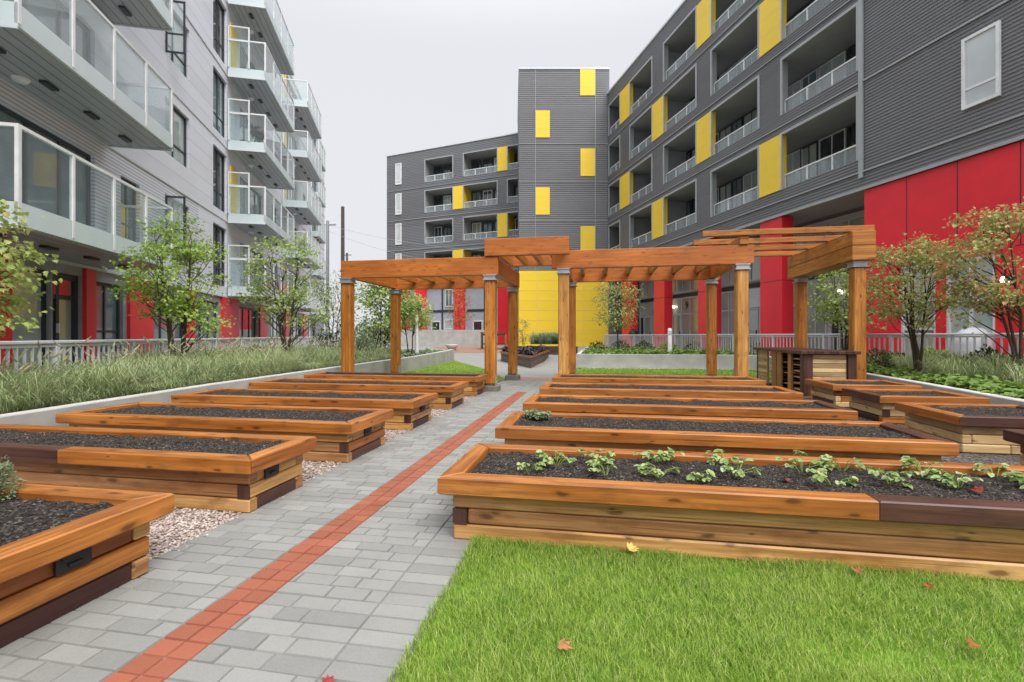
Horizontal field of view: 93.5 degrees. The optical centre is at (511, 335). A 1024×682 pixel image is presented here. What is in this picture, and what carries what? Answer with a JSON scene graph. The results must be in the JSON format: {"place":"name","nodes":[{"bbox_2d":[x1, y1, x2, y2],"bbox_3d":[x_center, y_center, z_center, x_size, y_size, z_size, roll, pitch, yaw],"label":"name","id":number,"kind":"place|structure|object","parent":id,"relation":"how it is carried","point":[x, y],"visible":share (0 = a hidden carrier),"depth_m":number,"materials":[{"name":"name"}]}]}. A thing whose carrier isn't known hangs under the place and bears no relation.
{"place":"outdoors","nodes":[
{"label":"outdoors","id":0,"kind":"place"},
{"bbox_2d":[0,380,551,681],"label":"path","id":1,"kind":"structure","parent":0,"point":[123,625],"depth_m":2.36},
{"bbox_2d":[401,361,504,383],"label":"lawn grass","id":2,"kind":"structure","parent":0,"point":[466,367],"depth_m":17.13,"materials":[{"name":"green plant"}]},
{"bbox_2d":[266,0,682,335],"label":"sky","id":3,"kind":"structure","parent":0,"point":[384,77],"materials":[{"name":"white"}]},
{"bbox_2d":[317,336,649,679],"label":"ground","id":4,"kind":"structure","parent":0,"point":[500,382],"depth_m":2.48,"materials":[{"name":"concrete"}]},
{"bbox_2d":[0,0,325,372],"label":"apartment building","id":5,"kind":"structure","parent":4,"relation":"on","point":[118,118],"depth_m":12.60,"materials":[{"name":"paint"}]},
{"bbox_2d":[12,265,45,372],"bbox_3d":[-9.292,-0.200,9.184,0.070,2.200,1.024,0,0,-12],"label":"window","id":6,"kind":"structure","parent":5,"relation":"in","point":[39,334],"depth_m":9.36,"materials":[{"name":"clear glass"}]},
{"bbox_2d":[0,104,90,225],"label":"window","id":7,"kind":"structure","parent":5,"relation":"in","point":[45,169],"depth_m":9.61,"materials":[{"name":"grey glass"}]},
{"bbox_2d":[3,0,90,64],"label":"window","id":8,"kind":"structure","parent":5,"relation":"in","point":[53,14],"depth_m":10.04,"materials":[{"name":"grey glass"}]},
{"bbox_2d":[53,273,77,369],"bbox_3d":[-9.472,-0.175,10.162,0.140,2.250,0.881,0,0,-12],"label":"door","id":9,"kind":"structure","parent":5,"relation":"in","point":[65,294],"depth_m":10.29,"materials":[{"name":"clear glass"}]},
{"bbox_2d":[96,282,119,351],"bbox_3d":[-9.822,-0.425,11.589,0.070,1.650,1.178,0,0,-12],"label":"window","id":10,"kind":"structure","parent":5,"relation":"in","point":[107,312],"depth_m":11.72,"materials":[{"name":"grey glass"}]},
{"bbox_2d":[121,177,135,241],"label":"window","id":11,"kind":"structure","parent":5,"relation":"in","point":[128,196],"depth_m":12.55,"materials":[{"name":"grey glass"}]},
{"bbox_2d":[154,292,181,353],"bbox_3d":[-10.480,-0.300,14.565,0.070,1.900,2.048,0,0,-12],"label":"window","id":12,"kind":"structure","parent":5,"relation":"in","point":[159,333],"depth_m":14.43,"materials":[{"name":"grey glass"}]},
{"bbox_2d":[165,195,185,253],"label":"window","id":13,"kind":"structure","parent":5,"relation":"in","point":[176,206],"depth_m":14.73,"materials":[{"name":"grey glass"}]},
{"bbox_2d":[165,99,185,166],"bbox_3d":[-10.524,-6.250,14.974,0.070,1.660,1.638,0,0,-12],"label":"window","id":14,"kind":"structure","parent":5,"relation":"in","point":[179,121],"depth_m":15.25,"materials":[{"name":"grey glass"}]},
{"bbox_2d":[165,0,185,76],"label":"window","id":15,"kind":"structure","parent":5,"relation":"in","point":[175,41],"depth_m":14.93,"materials":[{"name":"grey glass"}]},
{"bbox_2d":[196,301,215,352],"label":"window","id":16,"kind":"structure","parent":5,"relation":"in","point":[212,313],"depth_m":17.58,"materials":[{"name":"grey glass"}]},
{"bbox_2d":[213,223,223,286],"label":"window","id":17,"kind":"structure","parent":5,"relation":"in","point":[218,233],"depth_m":18.58,"materials":[{"name":"grey glass"}]},
{"bbox_2d":[213,146,223,211],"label":"window","id":18,"kind":"structure","parent":5,"relation":"in","point":[218,159],"depth_m":18.58,"materials":[{"name":"grey glass"}]},
{"bbox_2d":[213,68,223,137],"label":"window","id":19,"kind":"structure","parent":5,"relation":"in","point":[218,85],"depth_m":18.58,"materials":[{"name":"grey glass"}]},
{"bbox_2d":[213,0,223,62],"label":"window","id":20,"kind":"structure","parent":5,"relation":"in","point":[218,11],"depth_m":18.58,"materials":[{"name":"grey glass"}]},
{"bbox_2d":[239,307,254,344],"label":"window","id":21,"kind":"structure","parent":5,"relation":"in","point":[246,320],"depth_m":21.99,"materials":[{"name":"grey glass"}]},
{"bbox_2d":[240,243,260,286],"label":"window","id":22,"kind":"structure","parent":5,"relation":"in","point":[242,249],"depth_m":21.71,"materials":[{"name":"grey glass"}]},
{"bbox_2d":[240,177,260,214],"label":"window","id":23,"kind":"structure","parent":5,"relation":"in","point":[255,199],"depth_m":22.41,"materials":[{"name":"grey glass"}]},
{"bbox_2d":[0,336,338,371],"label":"picket fence","id":24,"kind":"object","parent":4,"relation":"on","point":[47,344],"visible":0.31,"depth_m":8.66,"materials":[{"name":"metal"}]},
{"bbox_2d":[0,349,453,425],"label":"concrete planter wall","id":25,"kind":"structure","parent":4,"relation":"on","point":[44,416],"depth_m":7.41,"materials":[{"name":"grey concrete"}]},
{"bbox_2d":[36,380,528,681],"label":"path bedding","id":26,"kind":"object","parent":4,"relation":"on","point":[340,600],"visible":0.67,"depth_m":2.05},
{"bbox_2d":[101,392,525,681],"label":"red brick strip","id":27,"kind":"object","parent":26,"relation":"on","point":[221,616],"visible":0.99,"depth_m":2.42,"materials":[{"name":"red brick"}]},
{"bbox_2d":[146,392,486,561],"bbox_3d":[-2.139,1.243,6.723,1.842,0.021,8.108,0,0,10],"label":"gravel","id":28,"kind":"structure","parent":4,"relation":"on","point":[172,520],"depth_m":3.21,"materials":[{"name":"beige gravel"}]},
{"bbox_2d":[0,483,173,647],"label":"raised garden bed","id":29,"kind":"object","parent":28,"relation":"on","point":[64,550],"visible":0.99,"depth_m":2.23,"materials":[{"name":"brown wood"}]},
{"bbox_2d":[0,455,26,500],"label":"lavender shrub","id":30,"kind":"object","parent":29,"relation":"on","point":[6,465],"visible":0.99,"depth_m":2.62,"materials":[{"name":"green plant"}]},
{"bbox_2d":[0,424,316,512],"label":"raised garden bed","id":31,"kind":"object","parent":28,"relation":"on","point":[240,472],"visible":1,"depth_m":3.60,"materials":[{"name":"brown wood"}]},
{"bbox_2d":[56,402,393,462],"bbox_3d":[-3.162,1.048,5.402,3.468,0.397,0.978,0,0,10],"label":"raised garden bed","id":32,"kind":"object","parent":28,"relation":"on","point":[344,434],"visible":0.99,"depth_m":5.08,"materials":[{"name":"brown wood"}]},
{"bbox_2d":[171,388,437,429],"bbox_3d":[-2.982,1.048,7.005,3.658,0.397,0.938,0,0,10],"label":"raised garden bed","id":33,"kind":"object","parent":28,"relation":"on","point":[412,410],"visible":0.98,"depth_m":6.69,"materials":[{"name":"brown wood"}]},
{"bbox_2d":[249,378,468,408],"bbox_3d":[-2.771,1.048,8.806,3.838,0.397,0.958,0,0,10],"label":"raised garden bed","id":34,"kind":"object","parent":28,"relation":"on","point":[450,394],"visible":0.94,"depth_m":8.47,"materials":[{"name":"brown wood"}]},
{"bbox_2d":[304,372,487,395],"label":"raised garden bed","id":35,"kind":"object","parent":28,"relation":"on","point":[476,386],"visible":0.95,"depth_m":10.22,"materials":[{"name":"brown wood"}]},
{"bbox_2d":[324,220,335,334],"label":"street light","id":36,"kind":"object","parent":4,"relation":"on","point":[327,245],"visible":0.56,"depth_m":48.86,"materials":[{"name":"metal"}]},
{"bbox_2d":[361,330,484,345],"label":"concrete wall","id":37,"kind":"structure","parent":4,"relation":"on","point":[458,337],"depth_m":35.93,"materials":[{"name":"grey concrete"}]},
{"bbox_2d":[386,132,517,344],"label":"apartment wing","id":38,"kind":"structure","parent":4,"relation":"on","point":[463,196],"depth_m":44.66,"materials":[{"name":"grey metal"}]},
{"bbox_2d":[440,289,474,329],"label":"young tree","id":39,"kind":"object","parent":4,"relation":"on","point":[455,308],"visible":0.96,"depth_m":37.89,"materials":[{"name":"orange plant"}]},
{"bbox_2d":[433,346,501,352],"bbox_3d":[-1.790,0.911,31.408,7.400,0.205,6.800,0,0,10],"label":"pink paved area","id":40,"kind":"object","parent":4,"relation":"on","point":[468,349],"visible":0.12,"depth_m":30.39,"materials":[{"name":"pink concrete"}]},
{"bbox_2d":[517,67,609,346],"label":"stair tower","id":41,"kind":"structure","parent":4,"relation":"on","point":[562,118],"depth_m":34.95,"materials":[{"name":"metal"}]},
{"bbox_2d":[338,225,875,391],"bbox_3d":[1.903,-0.515,12.180,11.630,3.590,3.870,0,0,10],"label":"pergola","id":42,"kind":"object","parent":4,"relation":"on","point":[853,250],"visible":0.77,"depth_m":10.97,"materials":[{"name":"wood"}]},
{"bbox_2d":[576,346,756,368],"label":"concrete planter wall","id":43,"kind":"structure","parent":4,"relation":"on","point":[678,361],"depth_m":18.11,"materials":[{"name":"grey concrete"}]},
{"bbox_2d":[604,333,1023,366],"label":"picket fence","id":44,"kind":"object","parent":4,"relation":"on","point":[608,340],"visible":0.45,"depth_m":15.21,"materials":[{"name":"metal"}]},
{"bbox_2d":[760,356,1023,404],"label":"concrete planter wall","id":45,"kind":"structure","parent":4,"relation":"on","point":[997,399],"depth_m":7.56,"materials":[{"name":"grey concrete"}]},
{"bbox_2d":[766,384,1020,464],"bbox_3d":[4.083,1.252,7.863,6.735,0.001,11.480,0,0,10],"label":"gravel bed","id":46,"kind":"object","parent":4,"relation":"on","point":[1008,459],"depth_m":4.93,"materials":[{"name":"grey gravel"}]},
{"bbox_2d":[552,374,765,385],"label":"raised garden bed","id":47,"kind":"object","parent":46,"relation":"on","point":[667,379],"visible":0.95,"depth_m":9.56,"materials":[{"name":"brown wood"}]},
{"bbox_2d":[539,382,802,399],"bbox_3d":[2.459,1.048,7.941,3.918,0.397,0.998,0,0,10],"label":"raised garden bed","id":48,"kind":"object","parent":46,"relation":"on","point":[691,390],"visible":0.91,"depth_m":7.66,"materials":[{"name":"brown wood"}]},
{"bbox_2d":[523,394,857,420],"bbox_3d":[2.092,1.048,6.203,3.808,0.397,0.948,0,0,10],"label":"raised garden bed","id":49,"kind":"object","parent":46,"relation":"on","point":[728,407],"visible":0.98,"depth_m":5.93,"materials":[{"name":"brown wood"}]},
{"bbox_2d":[495,411,959,461],"bbox_3d":[1.768,1.048,4.595,3.738,0.397,0.968,0,0,10],"label":"raised garden bed","id":50,"kind":"object","parent":46,"relation":"on","point":[843,439],"visible":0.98,"depth_m":4.30,"materials":[{"name":"brown wood"}]},
{"bbox_2d":[437,443,1023,581],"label":"raised garden bed","id":51,"kind":"object","parent":46,"relation":"on","point":[872,520],"visible":0.86,"depth_m":2.71,"materials":[{"name":"brown wood"}]},
{"bbox_2d":[536,449,576,465],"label":"strawberry plant","id":52,"kind":"object","parent":51,"relation":"on","point":[547,459],"visible":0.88,"depth_m":3.26,"materials":[{"name":"green plant"}]},
{"bbox_2d":[633,447,684,461],"bbox_3d":[1.024,0.843,3.355,0.306,0.133,0.220,0,0,-25],"label":"strawberry plant","id":53,"kind":"object","parent":51,"relation":"on","point":[669,454],"visible":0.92,"depth_m":3.31,"materials":[{"name":"green plant"}]},
{"bbox_2d":[707,457,760,477],"bbox_3d":[1.416,0.844,3.020,0.308,0.131,0.235,0,0,-4],"label":"strawberry plant","id":54,"kind":"object","parent":51,"relation":"on","point":[739,472],"visible":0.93,"depth_m":3.03,"materials":[{"name":"green plant"}]},
{"bbox_2d":[775,449,827,473],"bbox_3d":[1.868,0.838,3.099,0.309,0.143,0.276,0,0,-24],"label":"strawberry plant","id":55,"kind":"object","parent":51,"relation":"on","point":[818,470],"visible":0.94,"depth_m":3.08,"materials":[{"name":"green plant"}]},
{"bbox_2d":[865,466,913,488],"bbox_3d":[2.221,0.845,2.853,0.217,0.130,0.247,0,0,-21],"label":"strawberry plant","id":56,"kind":"object","parent":51,"relation":"on","point":[887,478],"visible":0.88,"depth_m":2.81,"materials":[{"name":"green plant"}]},
{"bbox_2d":[900,456,942,477],"bbox_3d":[2.593,0.845,3.056,0.264,0.129,0.202,0,0,-45],"label":"strawberry plant","id":57,"kind":"object","parent":51,"relation":"on","point":[911,461],"visible":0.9,"depth_m":3.06,"materials":[{"name":"green plant"}]},
{"bbox_2d":[927,468,982,487],"bbox_3d":[2.607,0.858,2.840,0.216,0.104,0.204,0,0,-14],"label":"strawberry plant","id":58,"kind":"object","parent":51,"relation":"on","point":[949,476],"visible":0.93,"depth_m":2.83,"materials":[{"name":"green plant"}]},
{"bbox_2d":[752,347,860,395],"bbox_3d":[6.722,0.785,11.281,1.115,0.930,3.140,0,0,10],"label":"garden counter","id":59,"kind":"object","parent":46,"relation":"on","point":[793,366],"visible":0.84,"depth_m":10.04,"materials":[{"name":"brown wood"}]},
{"bbox_2d":[805,379,922,406],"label":"raised garden bed","id":60,"kind":"object","parent":46,"relation":"on","point":[828,390],"visible":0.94,"depth_m":8.58,"materials":[{"name":"brown wood"}]},
{"bbox_2d":[842,388,989,423],"bbox_3d":[5.904,1.048,7.156,1.338,0.397,1.068,0,0,10],"label":"raised garden bed","id":61,"kind":"object","parent":46,"relation":"on","point":[876,404],"visible":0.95,"depth_m":6.92,"materials":[{"name":"brown wood"}]},
{"bbox_2d":[895,402,1023,454],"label":"raised garden bed","id":62,"kind":"object","parent":46,"relation":"on","point":[973,428],"visible":1,"depth_m":5.24,"materials":[{"name":"brown wood"}]},
{"bbox_2d":[1003,429,1023,464],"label":"raised garden bed","id":63,"kind":"object","parent":46,"relation":"on","point":[1016,436],"visible":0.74,"depth_m":4.27,"materials":[{"name":"brown wood"}]},
{"bbox_2d":[951,327,997,357],"bbox_3d":[11.768,0.420,12.297,0.820,1.260,0.825,0,0,-7],"label":"covered grill","id":64,"kind":"object","parent":4,"relation":"on","point":[970,340],"visible":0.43,"depth_m":12.09,"materials":[{"name":"fabric"}]},
{"bbox_2d":[386,346,598,360],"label":"rising path","id":65,"kind":"structure","parent":0,"point":[469,356],"depth_m":25.97,"materials":[{"name":"grey concrete"}]},
{"bbox_2d":[524,346,577,354],"bbox_3d":[2.152,0.860,27.044,3.000,0.480,1.200,0,0,10],"label":"wooden planter","id":66,"kind":"object","parent":65,"relation":"on","point":[553,350],"visible":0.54,"depth_m":26.43,"materials":[{"name":"wood"}]},
{"bbox_2d":[525,331,577,343],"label":"ornamental grass","id":67,"kind":"structure","parent":66,"relation":"in","point":[546,338],"depth_m":26.88,"materials":[{"name":"green plant"}]},
{"bbox_2d":[458,361,771,384],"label":"path","id":68,"kind":"structure","parent":0,"point":[547,369],"depth_m":17.61,"materials":[{"name":"grey concrete"}]},
{"bbox_2d":[500,350,549,367],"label":"raised garden bed","id":69,"kind":"object","parent":68,"relation":"on","point":[527,360],"visible":0.66,"depth_m":20.01,"materials":[{"name":"brown wood"}]},
{"bbox_2d":[574,367,771,379],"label":"lawn grass","id":70,"kind":"structure","parent":0,"point":[630,371],"depth_m":16.13,"materials":[{"name":"green plant"}]},
{"bbox_2d":[380,533,1023,681],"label":"lawn grass","id":71,"kind":"structure","parent":0,"point":[830,588],"depth_m":2.08,"materials":[{"name":"green plant"}]},
{"bbox_2d":[607,0,1023,364],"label":"apartment building","id":72,"kind":"structure","parent":0,"point":[892,121],"depth_m":18.71,"materials":[{"name":"grey metal"}]},
{"bbox_2d":[673,280,697,293],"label":"window","id":73,"kind":"structure","parent":72,"relation":"in","point":[684,285],"depth_m":29.52,"materials":[{"name":"glass"}]},
{"bbox_2d":[682,296,697,347],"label":"window","id":74,"kind":"structure","parent":72,"relation":"in","point":[689,315],"depth_m":28.85,"materials":[{"name":"glass"}]},
{"bbox_2d":[719,182,732,212],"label":"window","id":75,"kind":"structure","parent":72,"relation":"in","point":[725,191],"depth_m":24.76,"materials":[{"name":"grey glass"}]},
{"bbox_2d":[721,291,733,349],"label":"window","id":76,"kind":"structure","parent":72,"relation":"in","point":[727,298],"depth_m":25.57,"materials":[{"name":"glass"}]},
{"bbox_2d":[731,177,742,207],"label":"window","id":77,"kind":"structure","parent":72,"relation":"in","point":[738,183],"depth_m":23.85,"materials":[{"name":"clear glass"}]},
{"bbox_2d":[743,170,756,202],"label":"window","id":78,"kind":"structure","parent":72,"relation":"in","point":[750,179],"depth_m":22.99,"materials":[{"name":"glass"}]},
{"bbox_2d":[743,108,756,135],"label":"window","id":79,"kind":"structure","parent":72,"relation":"in","point":[751,127],"depth_m":22.99,"materials":[{"name":"grey glass"}]},
{"bbox_2d":[749,307,758,350],"bbox_3d":[11.801,-0.225,23.793,0.120,2.250,1.000,0,0,-12],"label":"door","id":80,"kind":"structure","parent":72,"relation":"in","point":[753,312],"depth_m":23.66,"materials":[{"name":"metal"}]},
{"bbox_2d":[787,149,802,186],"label":"window","id":81,"kind":"structure","parent":72,"relation":"in","point":[793,159],"depth_m":20.39,"materials":[{"name":"glass"}]},
{"bbox_2d":[788,79,802,110],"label":"window","id":82,"kind":"structure","parent":72,"relation":"in","point":[794,88],"depth_m":20.35,"materials":[{"name":"glass"}]},
{"bbox_2d":[800,141,817,181],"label":"window","id":83,"kind":"structure","parent":72,"relation":"in","point":[810,152],"depth_m":19.58,"materials":[{"name":"grey glass"}]},
{"bbox_2d":[800,68,817,103],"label":"window","id":84,"kind":"structure","parent":72,"relation":"in","point":[811,77],"depth_m":19.58,"materials":[{"name":"glass"}]},
{"bbox_2d":[807,279,827,348],"bbox_3d":[12.644,-0.750,20.069,0.080,3.100,1.148,0,0,-12],"label":"window","id":85,"kind":"structure","parent":72,"relation":"in","point":[817,328],"depth_m":20.04,"materials":[{"name":"glass"}]},
{"bbox_2d":[819,128,846,173],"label":"window","id":86,"kind":"structure","parent":72,"relation":"in","point":[836,142],"depth_m":18.53,"materials":[{"name":"glass"}]},
{"bbox_2d":[819,50,846,91],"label":"window","id":87,"kind":"structure","parent":72,"relation":"in","point":[841,58],"depth_m":18.49,"materials":[{"name":"glass"}]},
{"bbox_2d":[830,214,863,235],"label":"window","id":88,"kind":"structure","parent":72,"relation":"in","point":[857,220],"depth_m":18.50,"materials":[{"name":"glass"}]},
{"bbox_2d":[848,123,855,162],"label":"window","id":89,"kind":"structure","parent":72,"relation":"in","point":[852,128],"depth_m":17.74,"materials":[{"name":"black glass"}]},
{"bbox_2d":[901,263,935,356],"bbox_3d":[11.720,-0.650,13.851,0.100,2.800,0.973,0,0,-12],"label":"window","id":90,"kind":"structure","parent":72,"relation":"in","point":[904,329],"depth_m":13.87,"materials":[{"name":"grey glass"}]},
{"bbox_2d":[947,253,994,352],"bbox_3d":[12.001,-0.550,12.575,0.100,3.000,1.126,0,0,-12],"label":"window","id":91,"kind":"structure","parent":72,"relation":"in","point":[989,321],"depth_m":12.55,"materials":[{"name":"grey glass"}]},
{"bbox_2d":[961,20,1000,110],"bbox_3d":[11.914,-6.825,12.247,0.070,1.850,0.829,0,0,-12],"label":"window","id":92,"kind":"structure","parent":72,"relation":"in","point":[981,50],"depth_m":12.23,"materials":[{"name":"white glass"}]},
{"bbox_2d":[866,349,1023,383],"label":"ornamental grass","id":93,"kind":"structure","parent":0,"point":[953,366],"depth_m":8.87,"materials":[{"name":"green plant"}]},
{"label":"planting soil","id":94,"kind":"structure","parent":0,"visible":0},
{"bbox_2d":[590,281,644,349],"bbox_3d":[4.686,-0.802,21.506,2.548,3.488,2.054,0,0,10],"label":"young tree","id":95,"kind":"object","parent":94,"relation":"on","point":[619,306],"visible":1,"depth_m":21.38,"materials":[{"name":"green plant"}]},
{"bbox_2d":[581,346,756,354],"bbox_3d":[6.446,0.674,21.185,6.524,0.352,6.178,0,0,10],"label":"leafy ground cover","id":96,"kind":"object","parent":94,"relation":"on","point":[639,350],"visible":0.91,"depth_m":18.95,"materials":[{"name":"green plant"}]},
{"bbox_2d":[807,268,898,350],"bbox_3d":[9.431,-0.631,13.415,2.392,3.154,2.347,0,0,10],"label":"maple tree","id":97,"kind":"object","parent":94,"relation":"on","point":[839,314],"visible":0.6,"depth_m":13.27,"materials":[{"name":"green plant"}]},
{"bbox_2d":[866,347,895,366],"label":"shrub","id":98,"kind":"object","parent":94,"relation":"on","point":[879,360],"visible":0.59,"depth_m":12.08,"materials":[{"name":"green plant"}]},
{"bbox_2d":[866,231,976,371],"bbox_3d":[8.605,-0.632,10.310,1.944,3.148,1.991,0,0,10],"label":"maple tree","id":99,"kind":"object","parent":94,"relation":"on","point":[914,259],"visible":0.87,"depth_m":10.10,"materials":[{"name":"green plant"}]},
{"bbox_2d":[866,363,1023,398],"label":"leafy ground cover","id":100,"kind":"object","parent":94,"relation":"on","point":[979,382],"visible":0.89,"depth_m":8.14,"materials":[{"name":"green plant"}]},
{"bbox_2d":[922,197,1023,380],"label":"maple tree","id":101,"kind":"object","parent":94,"relation":"on","point":[996,228],"visible":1,"depth_m":8.70,"materials":[{"name":"green plant"}]},
{"label":"planting soil","id":102,"kind":"structure","parent":0,"visible":0},
{"bbox_2d":[0,198,62,338],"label":"maple tree","id":103,"kind":"object","parent":102,"relation":"on","point":[19,271],"visible":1,"depth_m":5.48,"materials":[{"name":"green plant"}]},
{"bbox_2d":[100,206,240,363],"bbox_3d":[-6.324,-0.729,9.148,2.409,3.347,2.092,0,0,10],"label":"maple tree","id":104,"kind":"object","parent":102,"relation":"on","point":[185,307],"visible":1,"depth_m":8.99,"materials":[{"name":"green plant"}]},
{"bbox_2d":[0,333,389,413],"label":"fountain grass","id":105,"kind":"structure","parent":102,"relation":"on","point":[14,398],"depth_m":7.51,"materials":[{"name":"green plant"}]},
{"bbox_2d":[7,347,388,395],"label":"leafy perennials","id":106,"kind":"object","parent":102,"relation":"on","point":[195,366],"visible":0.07,"depth_m":8.17,"materials":[{"name":"green plant"}]},
{"bbox_2d":[222,232,340,353],"bbox_3d":[-6.132,-0.938,12.901,2.741,3.761,2.510,0,0,33],"label":"maple tree","id":107,"kind":"object","parent":102,"relation":"on","point":[291,302],"visible":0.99,"depth_m":12.86,"materials":[{"name":"green plant"}]},
{"bbox_2d":[303,268,366,346],"bbox_3d":[-6.294,-0.696,17.069,2.300,3.280,2.090,0,0,10],"label":"birch tree","id":108,"kind":"object","parent":102,"relation":"on","point":[327,300],"visible":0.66,"depth_m":16.94,"materials":[{"name":"green plant"}]},
{"bbox_2d":[334,323,377,356],"bbox_3d":[-5.221,0.264,16.018,1.575,1.361,1.685,0,0,10],"label":"shrub","id":109,"kind":"object","parent":102,"relation":"on","point":[364,341],"visible":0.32,"depth_m":15.87,"materials":[{"name":"green plant"}]},
{"bbox_2d":[355,282,433,350],"bbox_3d":[-4.451,-0.762,17.349,2.784,3.413,2.523,0,0,31],"label":"maple tree","id":110,"kind":"object","parent":102,"relation":"on","point":[406,311],"visible":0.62,"depth_m":17.17,"materials":[{"name":"green plant"}]},
{"bbox_2d":[377,295,436,352],"bbox_3d":[-4.217,-0.350,19.494,2.345,2.591,2.280,0,0,-9],"label":"maple tree","id":111,"kind":"object","parent":102,"relation":"on","point":[422,322],"visible":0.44,"depth_m":19.38,"materials":[{"name":"green plant"}]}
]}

